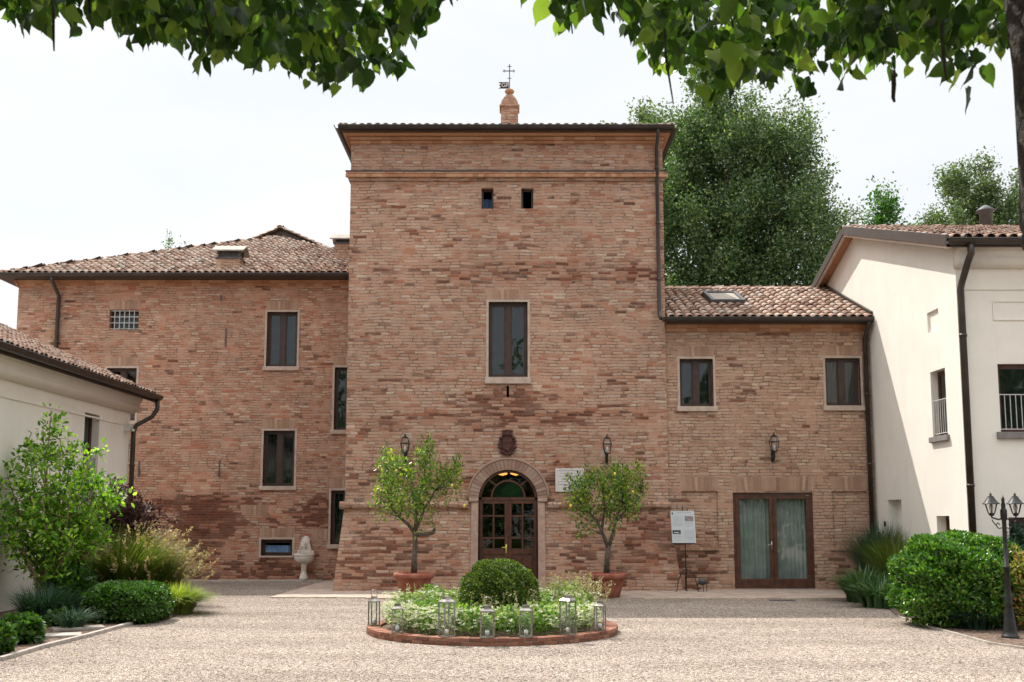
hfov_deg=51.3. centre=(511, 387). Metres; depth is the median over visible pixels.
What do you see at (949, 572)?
laurel bush
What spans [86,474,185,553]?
purple leaved shrub
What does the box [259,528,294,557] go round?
window
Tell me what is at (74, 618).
blue fescue
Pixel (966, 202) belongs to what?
poplar tree
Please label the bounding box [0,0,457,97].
linden tree
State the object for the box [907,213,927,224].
tree
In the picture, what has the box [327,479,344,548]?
window
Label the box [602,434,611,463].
wall lantern
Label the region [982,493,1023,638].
lamp post
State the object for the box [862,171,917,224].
tree
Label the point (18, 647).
garden bed
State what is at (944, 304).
cream house
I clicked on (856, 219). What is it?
tree
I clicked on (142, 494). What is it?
window
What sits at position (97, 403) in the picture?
cream house
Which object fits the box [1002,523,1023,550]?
grey leaved shrub
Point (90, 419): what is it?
window
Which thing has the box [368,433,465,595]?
potted citrus tree
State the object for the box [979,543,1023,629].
yellowing shrub
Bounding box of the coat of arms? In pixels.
[498,429,516,455]
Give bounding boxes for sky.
[0,0,1018,328]
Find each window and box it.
[81,414,96,515]
[105,357,138,424]
[109,301,139,329]
[126,492,143,517]
[259,419,296,489]
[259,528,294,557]
[262,301,299,370]
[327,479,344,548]
[330,356,346,433]
[481,181,493,208]
[485,289,530,383]
[520,181,533,208]
[677,346,717,410]
[822,345,864,410]
[929,370,949,442]
[946,516,949,530]
[997,365,1023,438]
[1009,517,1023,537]
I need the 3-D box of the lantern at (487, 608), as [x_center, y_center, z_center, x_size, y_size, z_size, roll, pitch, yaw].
[-0.362,3.385,15.714,0.211,0.591,0.211,0,-7,0]
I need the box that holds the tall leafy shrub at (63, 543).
[0,403,136,595]
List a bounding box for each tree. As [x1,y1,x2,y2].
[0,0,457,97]
[161,229,175,248]
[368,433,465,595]
[520,0,1023,249]
[560,455,649,597]
[600,95,755,285]
[628,56,847,286]
[700,86,861,286]
[835,194,867,225]
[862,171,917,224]
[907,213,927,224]
[913,146,1018,224]
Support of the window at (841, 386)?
in the wing at (750, 370)
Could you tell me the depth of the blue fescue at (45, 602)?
19.07 m
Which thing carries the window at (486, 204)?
in the brick tower
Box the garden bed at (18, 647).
[0,609,180,655]
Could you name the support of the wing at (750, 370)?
on the ground at (676, 648)
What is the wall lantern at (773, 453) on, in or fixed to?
attached to the wing at (750, 370)
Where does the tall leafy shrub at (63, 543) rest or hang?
on the garden bed at (18, 647)
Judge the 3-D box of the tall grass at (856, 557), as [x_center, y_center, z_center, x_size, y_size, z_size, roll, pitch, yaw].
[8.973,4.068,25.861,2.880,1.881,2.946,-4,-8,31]
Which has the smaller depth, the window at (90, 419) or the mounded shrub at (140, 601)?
the mounded shrub at (140, 601)
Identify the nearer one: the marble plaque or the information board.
the information board
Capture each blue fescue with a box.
[0,578,83,621]
[43,602,108,627]
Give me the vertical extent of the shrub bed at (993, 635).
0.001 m
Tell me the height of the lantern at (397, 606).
0.444 m
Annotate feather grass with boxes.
[60,520,215,585]
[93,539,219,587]
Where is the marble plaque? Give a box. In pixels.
[555,468,583,491]
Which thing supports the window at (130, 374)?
in the wing at (234, 353)
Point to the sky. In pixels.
(107, 148)
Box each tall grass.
[822,518,910,575]
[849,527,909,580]
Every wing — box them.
[0,234,349,580]
[662,285,876,589]
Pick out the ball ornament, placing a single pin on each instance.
(702, 581)
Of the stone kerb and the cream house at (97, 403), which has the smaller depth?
the cream house at (97, 403)
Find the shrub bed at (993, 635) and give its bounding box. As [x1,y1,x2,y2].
[889,608,1023,646]
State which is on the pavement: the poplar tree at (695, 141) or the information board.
the information board
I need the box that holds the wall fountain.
[294,536,314,579]
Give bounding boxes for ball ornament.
[697,577,707,591]
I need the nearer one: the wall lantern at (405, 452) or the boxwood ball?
the boxwood ball
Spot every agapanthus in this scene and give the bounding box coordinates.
[811,561,890,602]
[830,573,893,608]
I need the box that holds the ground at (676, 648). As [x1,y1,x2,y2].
[0,572,1023,681]
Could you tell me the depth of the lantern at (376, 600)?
17.37 m
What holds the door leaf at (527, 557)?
in the brick tower
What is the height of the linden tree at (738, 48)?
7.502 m
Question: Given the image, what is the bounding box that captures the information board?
[670,506,700,591]
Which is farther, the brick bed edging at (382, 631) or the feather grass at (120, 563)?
the feather grass at (120, 563)
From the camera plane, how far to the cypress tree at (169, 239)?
63.53 m
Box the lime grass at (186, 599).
[168,581,226,614]
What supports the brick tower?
on the ground at (676, 648)
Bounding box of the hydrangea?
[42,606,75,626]
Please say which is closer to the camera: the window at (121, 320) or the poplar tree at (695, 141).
the window at (121, 320)
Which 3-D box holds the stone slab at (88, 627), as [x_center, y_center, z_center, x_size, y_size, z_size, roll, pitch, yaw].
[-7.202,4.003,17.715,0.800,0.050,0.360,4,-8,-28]
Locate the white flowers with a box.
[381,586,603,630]
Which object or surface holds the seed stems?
on the brick bed edging at (382, 631)
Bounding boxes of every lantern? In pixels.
[368,589,379,625]
[391,603,402,632]
[400,433,409,462]
[438,596,454,637]
[480,597,494,637]
[519,605,532,637]
[559,595,576,635]
[594,593,605,630]
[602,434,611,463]
[769,432,779,461]
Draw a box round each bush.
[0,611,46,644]
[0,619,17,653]
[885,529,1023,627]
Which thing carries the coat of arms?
attached to the brick tower
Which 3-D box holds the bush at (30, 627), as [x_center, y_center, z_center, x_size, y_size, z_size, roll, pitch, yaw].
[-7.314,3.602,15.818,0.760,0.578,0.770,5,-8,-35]
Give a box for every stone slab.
[45,632,81,637]
[51,625,104,630]
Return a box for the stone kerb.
[181,580,323,582]
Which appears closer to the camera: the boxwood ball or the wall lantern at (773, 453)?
the boxwood ball
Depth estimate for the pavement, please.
25.32 m
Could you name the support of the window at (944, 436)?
in the cream house at (944, 304)
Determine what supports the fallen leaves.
on the ground at (676, 648)
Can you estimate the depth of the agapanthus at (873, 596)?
22.01 m
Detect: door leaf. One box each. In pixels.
[479,501,507,559]
[508,501,536,578]
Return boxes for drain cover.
[770,599,795,600]
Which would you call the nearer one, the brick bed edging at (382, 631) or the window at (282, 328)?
the brick bed edging at (382, 631)
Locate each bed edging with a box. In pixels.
[0,622,132,660]
[366,619,617,645]
[896,615,1023,648]
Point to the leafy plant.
(87, 580)
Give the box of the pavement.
[365,590,846,598]
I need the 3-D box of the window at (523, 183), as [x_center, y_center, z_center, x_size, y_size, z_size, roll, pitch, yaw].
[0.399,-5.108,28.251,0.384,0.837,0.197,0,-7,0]
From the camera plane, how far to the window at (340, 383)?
31.66 m
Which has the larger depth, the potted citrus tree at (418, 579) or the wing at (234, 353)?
the wing at (234, 353)
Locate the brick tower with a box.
[333,64,681,590]
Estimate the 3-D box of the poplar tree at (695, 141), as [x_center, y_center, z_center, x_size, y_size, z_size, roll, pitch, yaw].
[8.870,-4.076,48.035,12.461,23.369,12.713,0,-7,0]
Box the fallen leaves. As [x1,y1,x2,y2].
[13,598,960,681]
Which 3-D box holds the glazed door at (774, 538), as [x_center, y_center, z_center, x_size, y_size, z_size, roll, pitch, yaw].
[6.669,3.917,27.233,2.085,2.446,0.330,0,-7,0]
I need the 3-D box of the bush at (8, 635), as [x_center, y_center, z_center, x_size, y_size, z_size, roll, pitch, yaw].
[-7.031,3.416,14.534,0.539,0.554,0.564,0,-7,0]
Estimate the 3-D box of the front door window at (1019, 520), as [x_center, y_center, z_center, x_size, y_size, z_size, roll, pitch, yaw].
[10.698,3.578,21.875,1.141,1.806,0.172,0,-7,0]
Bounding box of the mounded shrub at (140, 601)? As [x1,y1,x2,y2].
[79,579,175,623]
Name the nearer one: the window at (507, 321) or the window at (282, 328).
the window at (507, 321)
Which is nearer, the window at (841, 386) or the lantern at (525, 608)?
the lantern at (525, 608)
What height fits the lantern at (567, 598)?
0.583 m
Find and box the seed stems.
[392,570,611,636]
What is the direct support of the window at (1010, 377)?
in the cream house at (944, 304)
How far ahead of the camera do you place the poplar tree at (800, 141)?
45.10 m
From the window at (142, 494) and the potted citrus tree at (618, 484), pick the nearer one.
the potted citrus tree at (618, 484)
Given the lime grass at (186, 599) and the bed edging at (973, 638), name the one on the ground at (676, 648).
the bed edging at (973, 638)
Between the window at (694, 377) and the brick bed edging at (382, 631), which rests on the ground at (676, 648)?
the brick bed edging at (382, 631)
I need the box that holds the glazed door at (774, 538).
[733,493,817,589]
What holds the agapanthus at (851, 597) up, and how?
on the ground at (676, 648)
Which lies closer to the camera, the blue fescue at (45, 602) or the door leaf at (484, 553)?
the blue fescue at (45, 602)
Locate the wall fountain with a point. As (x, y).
(304, 555)
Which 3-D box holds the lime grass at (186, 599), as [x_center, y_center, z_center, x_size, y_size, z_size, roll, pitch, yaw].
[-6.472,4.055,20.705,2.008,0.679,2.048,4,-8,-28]
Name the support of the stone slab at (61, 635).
on the garden bed at (18, 647)
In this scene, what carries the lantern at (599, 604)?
on the brick bed edging at (382, 631)
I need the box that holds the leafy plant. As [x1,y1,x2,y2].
[40,560,97,611]
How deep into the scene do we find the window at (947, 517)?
23.27 m
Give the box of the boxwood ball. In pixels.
[456,557,540,627]
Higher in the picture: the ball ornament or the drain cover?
the ball ornament
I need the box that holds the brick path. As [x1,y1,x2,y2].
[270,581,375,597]
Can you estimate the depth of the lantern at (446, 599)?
15.80 m
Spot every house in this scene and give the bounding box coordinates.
[0,323,163,611]
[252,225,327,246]
[811,205,1023,543]
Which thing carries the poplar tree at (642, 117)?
on the ground at (676, 648)
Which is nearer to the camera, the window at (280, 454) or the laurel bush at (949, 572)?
the laurel bush at (949, 572)
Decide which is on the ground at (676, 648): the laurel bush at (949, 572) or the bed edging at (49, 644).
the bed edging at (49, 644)

